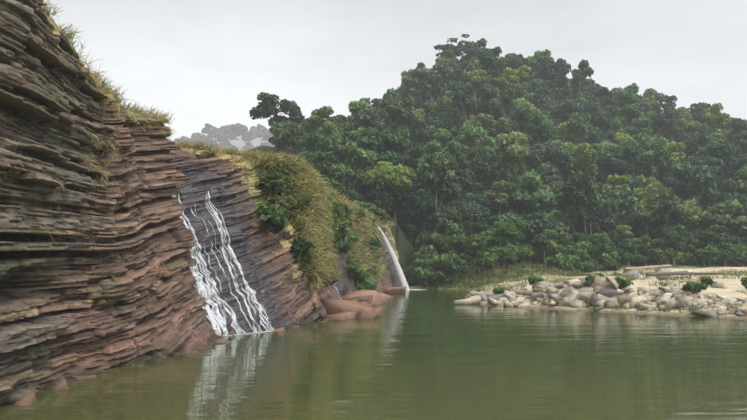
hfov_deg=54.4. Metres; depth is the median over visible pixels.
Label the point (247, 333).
waterfall foam
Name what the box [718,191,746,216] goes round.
forest tree
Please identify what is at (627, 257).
edge bush
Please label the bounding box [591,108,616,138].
forest tree
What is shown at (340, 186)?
bush
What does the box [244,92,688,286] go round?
forest hill terrain
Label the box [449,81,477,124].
forest tree
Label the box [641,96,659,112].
forest tree
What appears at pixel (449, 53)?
forest tree
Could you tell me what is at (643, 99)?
forest tree
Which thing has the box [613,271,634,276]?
driftwood log
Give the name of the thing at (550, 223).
forest tree
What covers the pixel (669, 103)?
forest tree
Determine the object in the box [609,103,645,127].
forest tree
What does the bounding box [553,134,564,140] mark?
forest tree
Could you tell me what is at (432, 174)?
forest tree
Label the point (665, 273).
driftwood log
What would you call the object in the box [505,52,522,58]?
forest tree
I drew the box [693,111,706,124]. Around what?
forest tree
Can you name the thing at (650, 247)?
sapling
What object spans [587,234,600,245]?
sapling
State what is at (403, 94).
forest tree
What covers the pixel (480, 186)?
forest sapling
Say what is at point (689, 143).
forest tree
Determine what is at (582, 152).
forest tree
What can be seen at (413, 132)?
forest tree
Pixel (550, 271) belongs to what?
far shore grass
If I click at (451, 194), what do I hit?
forest tree
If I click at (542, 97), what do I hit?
forest tree
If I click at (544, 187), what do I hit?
forest tree
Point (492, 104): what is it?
forest tree
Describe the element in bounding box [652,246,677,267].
tree
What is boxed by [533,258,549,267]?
edge bush
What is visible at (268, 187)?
bush
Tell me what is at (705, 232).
sapling
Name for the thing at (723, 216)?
forest tree
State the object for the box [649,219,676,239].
forest tree
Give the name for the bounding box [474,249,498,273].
tree
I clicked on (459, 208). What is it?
forest tree
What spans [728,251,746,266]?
edge bush
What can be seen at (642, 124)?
forest tree
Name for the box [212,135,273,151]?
distant ridge
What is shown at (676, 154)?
forest tree
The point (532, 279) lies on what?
bank bush
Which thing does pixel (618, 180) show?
forest tree
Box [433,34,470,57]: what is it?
tree
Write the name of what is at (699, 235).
forest sapling
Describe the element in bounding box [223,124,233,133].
ridge tree
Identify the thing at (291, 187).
bush
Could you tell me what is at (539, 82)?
forest tree
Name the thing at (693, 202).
forest tree
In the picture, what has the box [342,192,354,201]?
forest sapling
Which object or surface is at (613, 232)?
forest sapling
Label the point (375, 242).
bush
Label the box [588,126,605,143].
forest tree
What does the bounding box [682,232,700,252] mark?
sapling
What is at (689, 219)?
forest tree
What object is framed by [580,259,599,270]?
edge bush
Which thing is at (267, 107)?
forest tree
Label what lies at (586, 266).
edge bush
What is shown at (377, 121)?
forest tree
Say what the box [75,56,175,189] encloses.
cliff ledge grass
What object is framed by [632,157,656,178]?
forest tree
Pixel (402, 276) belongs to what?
waterfall chute
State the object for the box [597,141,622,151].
forest tree
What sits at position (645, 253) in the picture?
forest sapling
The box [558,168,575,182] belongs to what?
forest tree
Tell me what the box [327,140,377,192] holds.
forest tree
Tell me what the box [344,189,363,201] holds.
forest sapling
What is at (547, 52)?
forest tree
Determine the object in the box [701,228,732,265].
forest sapling
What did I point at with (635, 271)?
bank plank prop stones
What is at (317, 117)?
forest tree
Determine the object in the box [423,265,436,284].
edge bush
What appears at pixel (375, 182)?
forest sapling
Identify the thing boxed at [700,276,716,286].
bank bush
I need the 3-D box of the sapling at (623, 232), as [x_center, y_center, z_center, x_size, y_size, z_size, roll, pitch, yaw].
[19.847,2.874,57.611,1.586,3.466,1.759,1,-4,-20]
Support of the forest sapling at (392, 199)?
on the forest hill terrain at (403, 261)
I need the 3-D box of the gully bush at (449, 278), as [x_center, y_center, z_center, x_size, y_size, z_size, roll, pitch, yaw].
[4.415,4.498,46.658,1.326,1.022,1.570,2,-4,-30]
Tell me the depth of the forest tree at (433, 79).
94.21 m
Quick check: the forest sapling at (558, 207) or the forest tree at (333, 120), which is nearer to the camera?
the forest sapling at (558, 207)
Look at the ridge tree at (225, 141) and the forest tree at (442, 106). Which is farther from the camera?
the ridge tree at (225, 141)
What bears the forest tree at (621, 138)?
on the forest hill terrain at (403, 261)
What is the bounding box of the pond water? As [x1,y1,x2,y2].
[0,285,746,419]
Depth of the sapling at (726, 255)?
54.53 m
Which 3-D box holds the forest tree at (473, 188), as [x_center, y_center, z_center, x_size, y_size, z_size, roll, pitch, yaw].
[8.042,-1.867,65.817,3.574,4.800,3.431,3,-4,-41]
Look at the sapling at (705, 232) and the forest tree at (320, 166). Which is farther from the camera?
the sapling at (705, 232)
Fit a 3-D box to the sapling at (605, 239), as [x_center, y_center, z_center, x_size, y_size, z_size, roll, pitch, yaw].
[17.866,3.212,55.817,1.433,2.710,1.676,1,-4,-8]
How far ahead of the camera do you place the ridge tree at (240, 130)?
433.24 m
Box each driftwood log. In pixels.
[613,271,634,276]
[645,272,694,275]
[695,272,724,274]
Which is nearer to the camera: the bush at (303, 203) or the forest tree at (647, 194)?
the bush at (303, 203)
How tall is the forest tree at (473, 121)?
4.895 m
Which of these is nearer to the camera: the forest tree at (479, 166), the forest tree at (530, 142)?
the forest tree at (479, 166)
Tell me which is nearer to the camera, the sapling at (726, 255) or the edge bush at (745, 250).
the sapling at (726, 255)
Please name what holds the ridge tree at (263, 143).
on the distant ridge
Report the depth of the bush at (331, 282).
27.13 m
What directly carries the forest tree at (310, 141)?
on the forest hill terrain at (403, 261)
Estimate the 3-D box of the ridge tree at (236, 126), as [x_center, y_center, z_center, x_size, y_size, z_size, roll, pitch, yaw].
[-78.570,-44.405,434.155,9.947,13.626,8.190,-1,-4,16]
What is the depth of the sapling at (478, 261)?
46.59 m
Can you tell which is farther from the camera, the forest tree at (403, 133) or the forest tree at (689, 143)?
the forest tree at (689, 143)
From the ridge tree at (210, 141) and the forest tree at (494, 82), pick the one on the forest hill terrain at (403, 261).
the forest tree at (494, 82)
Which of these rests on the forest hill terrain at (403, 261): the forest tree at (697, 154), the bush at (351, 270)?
the forest tree at (697, 154)
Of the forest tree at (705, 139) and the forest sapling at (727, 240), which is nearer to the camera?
the forest sapling at (727, 240)
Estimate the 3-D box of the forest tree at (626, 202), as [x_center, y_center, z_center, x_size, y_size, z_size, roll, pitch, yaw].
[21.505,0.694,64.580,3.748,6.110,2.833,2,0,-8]
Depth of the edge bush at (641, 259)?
55.47 m
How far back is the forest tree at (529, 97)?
99.19 m
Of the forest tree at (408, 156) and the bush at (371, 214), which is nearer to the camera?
the bush at (371, 214)
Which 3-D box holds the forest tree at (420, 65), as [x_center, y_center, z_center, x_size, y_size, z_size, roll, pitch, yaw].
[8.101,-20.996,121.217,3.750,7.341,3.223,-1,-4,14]
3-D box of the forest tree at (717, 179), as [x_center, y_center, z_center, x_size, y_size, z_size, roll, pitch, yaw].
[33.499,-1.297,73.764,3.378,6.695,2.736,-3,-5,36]
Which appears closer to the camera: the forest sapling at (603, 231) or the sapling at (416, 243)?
the sapling at (416, 243)
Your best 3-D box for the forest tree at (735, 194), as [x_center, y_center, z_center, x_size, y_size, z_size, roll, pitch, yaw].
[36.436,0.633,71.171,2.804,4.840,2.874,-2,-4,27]
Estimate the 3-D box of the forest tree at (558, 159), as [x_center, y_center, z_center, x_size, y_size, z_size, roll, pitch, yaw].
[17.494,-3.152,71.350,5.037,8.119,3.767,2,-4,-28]
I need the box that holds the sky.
[44,0,746,140]
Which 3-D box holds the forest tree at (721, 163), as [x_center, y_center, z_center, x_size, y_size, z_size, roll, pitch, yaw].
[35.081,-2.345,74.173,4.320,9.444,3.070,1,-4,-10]
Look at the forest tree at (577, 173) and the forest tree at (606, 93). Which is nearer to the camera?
the forest tree at (577, 173)
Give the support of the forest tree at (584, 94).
on the forest hill terrain at (403, 261)
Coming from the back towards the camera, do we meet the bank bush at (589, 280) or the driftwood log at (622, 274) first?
the driftwood log at (622, 274)
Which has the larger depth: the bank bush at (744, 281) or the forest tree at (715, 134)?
the forest tree at (715, 134)
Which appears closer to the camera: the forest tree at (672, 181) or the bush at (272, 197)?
the bush at (272, 197)
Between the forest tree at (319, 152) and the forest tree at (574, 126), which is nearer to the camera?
the forest tree at (319, 152)
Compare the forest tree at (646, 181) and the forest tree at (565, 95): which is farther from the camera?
the forest tree at (565, 95)
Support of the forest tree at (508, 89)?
on the forest hill terrain at (403, 261)
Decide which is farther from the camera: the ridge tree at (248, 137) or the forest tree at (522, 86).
the ridge tree at (248, 137)
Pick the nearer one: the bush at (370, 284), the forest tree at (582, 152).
the bush at (370, 284)
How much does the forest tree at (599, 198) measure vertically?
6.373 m
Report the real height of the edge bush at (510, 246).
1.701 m
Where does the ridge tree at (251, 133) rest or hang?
on the distant ridge
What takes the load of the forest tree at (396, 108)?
on the forest hill terrain at (403, 261)
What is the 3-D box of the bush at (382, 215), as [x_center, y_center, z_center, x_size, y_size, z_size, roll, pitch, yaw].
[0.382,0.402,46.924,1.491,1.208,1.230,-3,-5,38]
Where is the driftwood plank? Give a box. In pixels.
[623,264,671,269]
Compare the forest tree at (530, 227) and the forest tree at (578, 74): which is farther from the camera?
the forest tree at (578, 74)
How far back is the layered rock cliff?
13.81 m
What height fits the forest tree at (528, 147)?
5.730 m
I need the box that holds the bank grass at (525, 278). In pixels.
[450,252,746,314]
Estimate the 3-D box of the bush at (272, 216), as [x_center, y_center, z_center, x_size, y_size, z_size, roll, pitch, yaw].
[-3.188,0.278,21.540,1.295,0.999,1.534,0,-4,-4]
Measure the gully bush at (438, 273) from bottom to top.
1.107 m
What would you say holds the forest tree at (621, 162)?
on the forest hill terrain at (403, 261)
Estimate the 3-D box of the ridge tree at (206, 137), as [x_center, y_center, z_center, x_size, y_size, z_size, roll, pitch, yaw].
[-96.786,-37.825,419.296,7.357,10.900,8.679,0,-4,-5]
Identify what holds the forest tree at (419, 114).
on the forest hill terrain at (403, 261)
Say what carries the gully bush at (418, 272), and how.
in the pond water
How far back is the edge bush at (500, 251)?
47.68 m
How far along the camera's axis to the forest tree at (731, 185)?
74.35 m
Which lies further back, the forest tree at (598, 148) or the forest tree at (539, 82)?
the forest tree at (539, 82)
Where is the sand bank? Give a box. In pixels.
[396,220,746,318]
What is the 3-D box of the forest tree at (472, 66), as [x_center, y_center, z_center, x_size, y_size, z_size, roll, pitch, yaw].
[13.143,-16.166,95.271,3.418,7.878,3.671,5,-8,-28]
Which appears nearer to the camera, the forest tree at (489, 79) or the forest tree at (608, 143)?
the forest tree at (608, 143)
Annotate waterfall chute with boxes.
[377,226,409,289]
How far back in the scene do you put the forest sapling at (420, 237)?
51.02 m
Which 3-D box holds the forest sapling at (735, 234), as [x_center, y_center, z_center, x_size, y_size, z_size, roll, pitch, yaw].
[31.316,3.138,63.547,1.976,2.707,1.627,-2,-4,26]
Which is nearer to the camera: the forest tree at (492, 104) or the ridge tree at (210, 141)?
the forest tree at (492, 104)
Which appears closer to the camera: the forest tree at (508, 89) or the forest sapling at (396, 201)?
the forest sapling at (396, 201)
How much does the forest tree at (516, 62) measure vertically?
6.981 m
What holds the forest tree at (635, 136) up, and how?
on the forest hill terrain at (403, 261)
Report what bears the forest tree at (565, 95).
on the forest hill terrain at (403, 261)
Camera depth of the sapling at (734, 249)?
57.73 m
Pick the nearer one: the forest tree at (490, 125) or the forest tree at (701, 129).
the forest tree at (490, 125)
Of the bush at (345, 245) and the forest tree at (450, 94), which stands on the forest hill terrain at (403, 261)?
the forest tree at (450, 94)
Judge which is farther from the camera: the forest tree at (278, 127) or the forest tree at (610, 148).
the forest tree at (610, 148)
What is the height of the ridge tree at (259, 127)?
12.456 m
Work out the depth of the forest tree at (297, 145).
63.13 m
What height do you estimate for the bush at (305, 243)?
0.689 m
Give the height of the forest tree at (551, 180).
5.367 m
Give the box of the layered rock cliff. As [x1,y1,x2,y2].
[0,0,403,404]
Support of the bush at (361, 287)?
on the layered rock cliff
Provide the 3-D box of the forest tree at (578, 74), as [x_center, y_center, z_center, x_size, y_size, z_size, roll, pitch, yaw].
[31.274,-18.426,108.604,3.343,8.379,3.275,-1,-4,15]
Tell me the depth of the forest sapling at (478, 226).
53.44 m
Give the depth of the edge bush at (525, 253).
48.38 m
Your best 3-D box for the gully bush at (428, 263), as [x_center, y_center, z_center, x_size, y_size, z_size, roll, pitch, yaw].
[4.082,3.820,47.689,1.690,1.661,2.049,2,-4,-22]
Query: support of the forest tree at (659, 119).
on the forest hill terrain at (403, 261)
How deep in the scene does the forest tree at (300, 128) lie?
72.74 m
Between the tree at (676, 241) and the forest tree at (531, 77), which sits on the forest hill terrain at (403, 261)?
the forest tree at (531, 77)
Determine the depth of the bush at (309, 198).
23.21 m
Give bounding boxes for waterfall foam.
[223,330,270,335]
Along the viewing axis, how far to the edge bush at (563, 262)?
50.55 m
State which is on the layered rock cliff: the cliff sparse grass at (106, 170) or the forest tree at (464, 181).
the cliff sparse grass at (106, 170)
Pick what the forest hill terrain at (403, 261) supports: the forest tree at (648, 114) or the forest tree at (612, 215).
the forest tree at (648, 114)
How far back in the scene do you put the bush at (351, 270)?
32.56 m
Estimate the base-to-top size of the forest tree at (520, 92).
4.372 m
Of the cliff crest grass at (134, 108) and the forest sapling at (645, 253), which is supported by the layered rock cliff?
the cliff crest grass at (134, 108)
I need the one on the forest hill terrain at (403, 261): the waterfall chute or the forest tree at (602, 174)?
the forest tree at (602, 174)
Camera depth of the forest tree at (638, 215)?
61.79 m
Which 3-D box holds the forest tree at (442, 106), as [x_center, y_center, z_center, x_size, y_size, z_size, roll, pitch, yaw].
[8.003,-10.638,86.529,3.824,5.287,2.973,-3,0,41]
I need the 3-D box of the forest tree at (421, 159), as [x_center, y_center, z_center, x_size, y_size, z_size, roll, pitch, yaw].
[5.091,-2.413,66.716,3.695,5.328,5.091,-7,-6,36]
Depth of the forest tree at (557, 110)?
94.88 m
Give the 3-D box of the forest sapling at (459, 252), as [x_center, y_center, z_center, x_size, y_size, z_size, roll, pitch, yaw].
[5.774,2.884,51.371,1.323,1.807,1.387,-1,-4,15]
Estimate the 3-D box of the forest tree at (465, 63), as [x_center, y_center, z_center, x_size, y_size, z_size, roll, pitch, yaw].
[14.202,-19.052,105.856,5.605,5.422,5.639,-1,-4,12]
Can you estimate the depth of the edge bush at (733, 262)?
55.28 m
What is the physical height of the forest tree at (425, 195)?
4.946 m
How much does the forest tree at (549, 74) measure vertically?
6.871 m
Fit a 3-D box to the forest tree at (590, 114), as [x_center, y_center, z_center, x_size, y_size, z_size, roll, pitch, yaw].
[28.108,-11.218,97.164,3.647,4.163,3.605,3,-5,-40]
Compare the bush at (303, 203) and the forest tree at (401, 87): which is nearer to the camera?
the bush at (303, 203)
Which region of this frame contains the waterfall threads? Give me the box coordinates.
[172,191,274,335]
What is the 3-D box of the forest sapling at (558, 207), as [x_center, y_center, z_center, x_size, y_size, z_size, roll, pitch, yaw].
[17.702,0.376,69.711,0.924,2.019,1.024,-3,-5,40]
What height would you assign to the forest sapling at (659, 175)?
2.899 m
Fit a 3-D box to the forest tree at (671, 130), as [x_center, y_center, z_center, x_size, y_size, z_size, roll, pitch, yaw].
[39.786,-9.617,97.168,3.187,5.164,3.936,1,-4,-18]
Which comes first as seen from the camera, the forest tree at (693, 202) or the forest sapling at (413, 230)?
the forest sapling at (413, 230)
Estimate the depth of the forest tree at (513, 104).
89.76 m
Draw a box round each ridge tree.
[187,133,202,144]
[201,123,216,135]
[202,135,212,139]
[205,138,217,146]
[209,127,221,138]
[220,139,231,145]
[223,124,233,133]
[228,134,238,139]
[234,124,247,134]
[234,127,244,135]
[242,134,253,141]
[243,130,256,138]
[254,124,267,131]
[256,131,265,137]
[259,142,274,145]
[265,131,273,137]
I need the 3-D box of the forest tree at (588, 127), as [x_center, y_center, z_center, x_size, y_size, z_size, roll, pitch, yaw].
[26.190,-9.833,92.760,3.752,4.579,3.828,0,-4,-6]
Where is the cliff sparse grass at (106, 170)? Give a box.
[3,1,296,306]
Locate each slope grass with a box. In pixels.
[248,152,398,290]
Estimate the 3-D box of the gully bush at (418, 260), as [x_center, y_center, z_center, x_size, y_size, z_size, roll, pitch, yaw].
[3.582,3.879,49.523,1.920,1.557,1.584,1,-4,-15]
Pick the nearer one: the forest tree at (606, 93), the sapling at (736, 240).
the sapling at (736, 240)
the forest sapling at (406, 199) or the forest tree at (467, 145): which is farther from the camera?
the forest tree at (467, 145)
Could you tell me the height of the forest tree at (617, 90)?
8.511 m
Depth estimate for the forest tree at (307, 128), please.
77.14 m
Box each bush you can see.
[256,170,286,201]
[256,203,287,234]
[257,171,287,191]
[267,189,291,204]
[274,192,289,208]
[284,178,295,192]
[284,194,307,216]
[289,247,314,266]
[290,237,312,257]
[294,193,312,208]
[325,178,346,194]
[325,195,351,217]
[325,275,337,285]
[327,221,338,230]
[328,209,338,221]
[330,229,342,245]
[331,215,352,241]
[333,236,355,260]
[345,264,358,280]
[348,234,358,243]
[353,201,368,208]
[353,266,369,289]
[354,207,365,221]
[355,284,364,290]
[358,275,377,289]
[365,204,380,214]
[365,236,381,252]
[365,246,378,255]
[367,266,376,274]
[368,212,376,225]
[376,208,390,224]
[401,265,413,285]
[407,277,418,285]
[411,271,428,285]
[412,257,426,266]
[413,267,428,286]
[420,256,444,271]
[422,268,439,287]
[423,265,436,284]
[429,271,445,285]
[432,273,454,284]
[459,253,468,260]
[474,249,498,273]
[485,244,513,266]
[492,287,507,293]
[498,248,518,265]
[507,243,514,250]
[515,247,533,263]
[528,275,543,284]
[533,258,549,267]
[543,253,580,270]
[576,261,595,272]
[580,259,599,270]
[584,252,599,265]
[584,274,594,286]
[599,253,610,268]
[601,257,620,270]
[614,275,633,289]
[619,252,633,266]
[633,254,648,265]
[647,253,660,265]
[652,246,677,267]
[667,250,683,266]
[678,252,693,265]
[679,256,698,265]
[682,282,706,294]
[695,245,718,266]
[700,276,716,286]
[709,257,720,265]
[716,252,724,266]
[725,255,738,266]
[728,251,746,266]
[740,246,746,266]
[740,276,746,288]
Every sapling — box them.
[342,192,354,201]
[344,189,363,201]
[358,178,375,195]
[359,190,382,202]
[369,189,389,207]
[371,193,394,209]
[374,181,392,191]
[376,195,390,209]
[391,192,406,220]
[391,196,408,225]
[402,219,422,240]
[407,223,418,239]
[412,245,438,262]
[414,236,427,252]
[416,232,436,251]
[417,224,431,233]
[420,242,436,253]
[421,232,448,253]
[428,226,444,252]
[434,250,457,274]
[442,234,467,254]
[443,220,464,236]
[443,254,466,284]
[457,246,464,256]
[459,224,467,235]
[462,220,475,229]
[464,242,481,274]
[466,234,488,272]
[467,182,488,195]
[469,222,492,234]
[473,233,492,251]
[480,225,489,231]
[480,230,495,247]
[484,218,499,227]
[488,206,504,217]
[490,220,508,236]
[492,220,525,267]
[509,238,517,245]
[518,245,533,249]
[526,243,537,262]
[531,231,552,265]
[533,240,567,262]
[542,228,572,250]
[556,204,562,211]
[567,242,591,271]
[568,221,587,233]
[568,233,584,266]
[575,241,597,253]
[576,240,593,252]
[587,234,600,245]
[592,230,610,237]
[595,242,612,267]
[599,234,615,247]
[600,247,617,261]
[606,222,616,231]
[608,251,620,260]
[611,224,629,238]
[611,225,633,243]
[616,219,628,224]
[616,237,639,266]
[634,235,650,265]
[640,250,647,255]
[644,239,661,264]
[652,171,664,180]
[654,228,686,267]
[671,225,692,265]
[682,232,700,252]
[687,191,702,200]
[695,231,713,263]
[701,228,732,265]
[704,224,727,266]
[704,229,724,265]
[704,234,729,265]
[716,249,734,266]
[726,234,744,246]
[726,242,744,266]
[729,231,741,236]
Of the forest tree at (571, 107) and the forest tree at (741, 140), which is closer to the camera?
the forest tree at (741, 140)
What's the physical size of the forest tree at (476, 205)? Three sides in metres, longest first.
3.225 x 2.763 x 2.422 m
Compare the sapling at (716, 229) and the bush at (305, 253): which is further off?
the sapling at (716, 229)
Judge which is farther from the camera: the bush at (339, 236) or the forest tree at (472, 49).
the forest tree at (472, 49)
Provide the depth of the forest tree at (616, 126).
89.73 m
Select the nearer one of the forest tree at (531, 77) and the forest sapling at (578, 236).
the forest sapling at (578, 236)
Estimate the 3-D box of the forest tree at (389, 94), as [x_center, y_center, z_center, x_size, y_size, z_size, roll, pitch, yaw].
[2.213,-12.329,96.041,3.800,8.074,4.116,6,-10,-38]
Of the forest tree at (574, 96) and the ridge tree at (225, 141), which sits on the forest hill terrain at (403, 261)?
the forest tree at (574, 96)
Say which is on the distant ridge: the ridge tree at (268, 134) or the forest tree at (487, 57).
the ridge tree at (268, 134)
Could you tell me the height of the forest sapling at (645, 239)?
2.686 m
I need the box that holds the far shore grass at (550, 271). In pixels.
[420,259,594,288]
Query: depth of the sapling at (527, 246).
53.25 m
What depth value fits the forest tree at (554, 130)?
87.89 m
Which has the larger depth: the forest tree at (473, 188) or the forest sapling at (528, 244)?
the forest tree at (473, 188)
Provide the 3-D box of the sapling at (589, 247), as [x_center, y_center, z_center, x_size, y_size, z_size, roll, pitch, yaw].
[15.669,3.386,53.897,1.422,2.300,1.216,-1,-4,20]
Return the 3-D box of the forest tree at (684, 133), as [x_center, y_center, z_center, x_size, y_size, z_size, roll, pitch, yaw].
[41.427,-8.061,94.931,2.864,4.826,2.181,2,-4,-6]
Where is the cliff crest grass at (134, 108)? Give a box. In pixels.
[42,0,290,159]
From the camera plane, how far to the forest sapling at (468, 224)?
56.34 m
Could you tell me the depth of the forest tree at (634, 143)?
82.75 m
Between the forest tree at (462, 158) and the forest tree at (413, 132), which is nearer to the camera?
the forest tree at (462, 158)
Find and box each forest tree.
[249,92,300,126]
[268,120,293,144]
[274,124,300,157]
[284,140,316,151]
[286,100,305,123]
[295,119,321,132]
[295,131,316,150]
[296,130,321,153]
[297,125,303,131]
[297,150,336,175]
[301,151,334,173]
[306,106,343,127]
[315,120,338,151]
[323,132,346,161]
[325,116,346,142]
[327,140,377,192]
[333,114,349,131]
[336,132,370,189]
[342,100,375,131]
[347,126,365,135]
[354,105,388,131]
[355,161,415,214]
[356,127,409,209]
[359,97,371,103]
[371,98,381,106]
[374,97,415,130]
[376,88,397,105]
[389,109,428,140]
[392,130,412,155]
[396,82,408,96]
[399,89,408,98]
[400,188,444,227]
[401,69,419,92]
[402,146,425,174]
[404,175,423,201]
[407,120,426,141]
[409,82,430,112]
[410,155,431,174]
[411,127,431,147]
[413,68,446,100]
[414,181,466,227]
[415,116,452,134]
[416,62,424,68]
[416,151,457,231]
[420,98,434,117]
[424,125,456,148]
[424,139,448,156]
[428,97,453,117]
[428,201,461,234]
[429,56,455,94]
[441,90,453,99]
[442,48,460,63]
[443,97,458,114]
[443,157,473,192]
[444,164,479,194]
[445,126,484,162]
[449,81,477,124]
[451,126,470,138]
[451,207,465,225]
[452,66,462,81]
[452,151,475,192]
[455,60,489,78]
[458,122,497,159]
[459,38,486,64]
[459,112,480,126]
[459,193,492,216]
[459,206,489,225]
[460,58,484,110]
[462,69,487,100]
[463,106,478,118]
[466,203,481,211]
[468,154,498,190]
[472,76,491,99]
[473,46,501,100]
[475,83,505,120]
[475,113,513,159]
[482,180,517,213]
[485,53,500,77]
[485,163,516,183]
[485,212,539,238]
[489,79,501,96]
[490,130,531,182]
[494,77,515,96]
[494,138,522,163]
[499,64,531,89]
[499,89,512,103]
[500,55,531,75]
[502,74,527,83]
[502,105,531,132]
[503,99,520,113]
[503,129,534,145]
[503,190,526,216]
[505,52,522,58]
[505,83,527,103]
[508,143,539,171]
[510,169,557,218]
[513,174,554,209]
[516,97,534,108]
[520,84,529,97]
[520,211,544,219]
[523,93,540,107]
[524,140,573,184]
[526,72,536,83]
[526,113,552,141]
[526,217,569,242]
[528,50,540,66]
[529,78,550,94]
[529,119,552,143]
[530,108,547,120]
[531,86,547,109]
[532,49,554,72]
[535,55,571,104]
[535,103,558,115]
[538,210,576,227]
[540,62,558,102]
[543,174,562,200]
[547,112,555,131]
[550,128,562,139]
[551,104,570,127]
[552,180,593,232]
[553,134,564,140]
[554,83,571,100]
[554,118,576,143]
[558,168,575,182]
[559,172,597,234]
[561,100,583,122]
[562,140,589,169]
[562,142,600,180]
[566,97,599,118]
[566,111,591,143]
[567,116,593,139]
[568,170,592,185]
[569,71,595,89]
[571,59,593,92]
[571,94,580,99]
[573,84,605,96]
[577,91,590,99]
[577,200,617,232]
[580,112,596,133]
[580,184,603,233]
[580,197,619,233]
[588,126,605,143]
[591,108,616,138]
[591,114,612,133]
[591,143,607,166]
[594,86,613,107]
[595,183,638,221]
[596,149,617,182]
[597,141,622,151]
[598,143,621,164]
[600,144,639,183]
[602,174,628,199]
[606,117,627,142]
[608,172,642,211]
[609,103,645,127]
[611,87,622,92]
[613,132,635,147]
[616,83,638,106]
[621,138,640,150]
[625,91,644,111]
[626,117,652,138]
[626,201,674,241]
[630,134,642,139]
[631,183,675,205]
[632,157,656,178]
[635,135,670,181]
[636,174,663,202]
[637,93,651,112]
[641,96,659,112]
[643,88,665,111]
[644,111,657,129]
[647,199,686,228]
[648,110,674,136]
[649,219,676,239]
[654,94,677,112]
[657,118,684,142]
[657,158,691,176]
[659,141,685,169]
[665,173,682,193]
[666,196,688,206]
[669,161,723,210]
[670,196,701,231]
[673,106,693,121]
[673,131,700,155]
[673,205,700,231]
[679,117,699,134]
[679,131,698,139]
[688,146,709,166]
[690,102,707,111]
[691,104,710,123]
[691,132,715,154]
[692,125,710,137]
[692,142,737,187]
[692,199,746,233]
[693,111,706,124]
[694,166,720,206]
[699,122,731,138]
[703,103,731,132]
[709,156,739,178]
[710,128,724,142]
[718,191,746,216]
[719,165,746,195]
[724,145,746,177]
[726,118,746,145]
[731,130,746,153]
[731,192,740,202]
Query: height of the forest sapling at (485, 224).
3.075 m
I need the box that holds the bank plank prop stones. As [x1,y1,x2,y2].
[623,267,670,280]
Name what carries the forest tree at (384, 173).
on the forest hill terrain at (403, 261)
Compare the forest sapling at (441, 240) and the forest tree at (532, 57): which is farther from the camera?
the forest tree at (532, 57)
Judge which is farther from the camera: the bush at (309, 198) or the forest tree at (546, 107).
the forest tree at (546, 107)
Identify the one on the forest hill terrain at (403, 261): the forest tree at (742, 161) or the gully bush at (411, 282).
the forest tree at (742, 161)
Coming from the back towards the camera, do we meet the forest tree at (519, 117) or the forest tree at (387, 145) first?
the forest tree at (519, 117)
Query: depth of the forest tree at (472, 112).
84.92 m
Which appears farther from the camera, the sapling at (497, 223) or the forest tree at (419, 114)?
the forest tree at (419, 114)
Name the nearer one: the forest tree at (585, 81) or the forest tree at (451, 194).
the forest tree at (451, 194)
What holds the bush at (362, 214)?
on the layered rock cliff
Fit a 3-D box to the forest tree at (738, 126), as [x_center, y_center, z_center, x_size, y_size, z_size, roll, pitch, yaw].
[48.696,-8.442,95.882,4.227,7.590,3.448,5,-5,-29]
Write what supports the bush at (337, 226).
on the layered rock cliff
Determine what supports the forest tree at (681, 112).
on the forest hill terrain at (403, 261)
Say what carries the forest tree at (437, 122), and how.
on the forest hill terrain at (403, 261)
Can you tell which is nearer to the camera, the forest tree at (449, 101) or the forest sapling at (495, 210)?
the forest sapling at (495, 210)
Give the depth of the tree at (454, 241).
50.17 m
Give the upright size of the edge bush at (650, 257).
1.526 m
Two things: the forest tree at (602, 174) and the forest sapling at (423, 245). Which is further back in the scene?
the forest tree at (602, 174)
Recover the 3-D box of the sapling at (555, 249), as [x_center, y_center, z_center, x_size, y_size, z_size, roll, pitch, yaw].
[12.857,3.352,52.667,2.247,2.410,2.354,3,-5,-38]
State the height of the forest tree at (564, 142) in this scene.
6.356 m
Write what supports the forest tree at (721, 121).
on the forest hill terrain at (403, 261)
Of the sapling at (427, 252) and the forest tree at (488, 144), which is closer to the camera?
the sapling at (427, 252)
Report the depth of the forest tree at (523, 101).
92.05 m
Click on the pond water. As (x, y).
(431, 354)
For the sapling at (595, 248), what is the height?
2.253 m
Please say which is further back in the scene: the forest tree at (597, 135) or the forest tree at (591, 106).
the forest tree at (591, 106)
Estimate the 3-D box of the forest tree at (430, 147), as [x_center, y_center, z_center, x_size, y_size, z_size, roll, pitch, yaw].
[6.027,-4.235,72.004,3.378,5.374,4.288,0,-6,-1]
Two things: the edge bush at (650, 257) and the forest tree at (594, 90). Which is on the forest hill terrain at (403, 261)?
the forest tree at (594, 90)
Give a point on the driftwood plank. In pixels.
(647, 267)

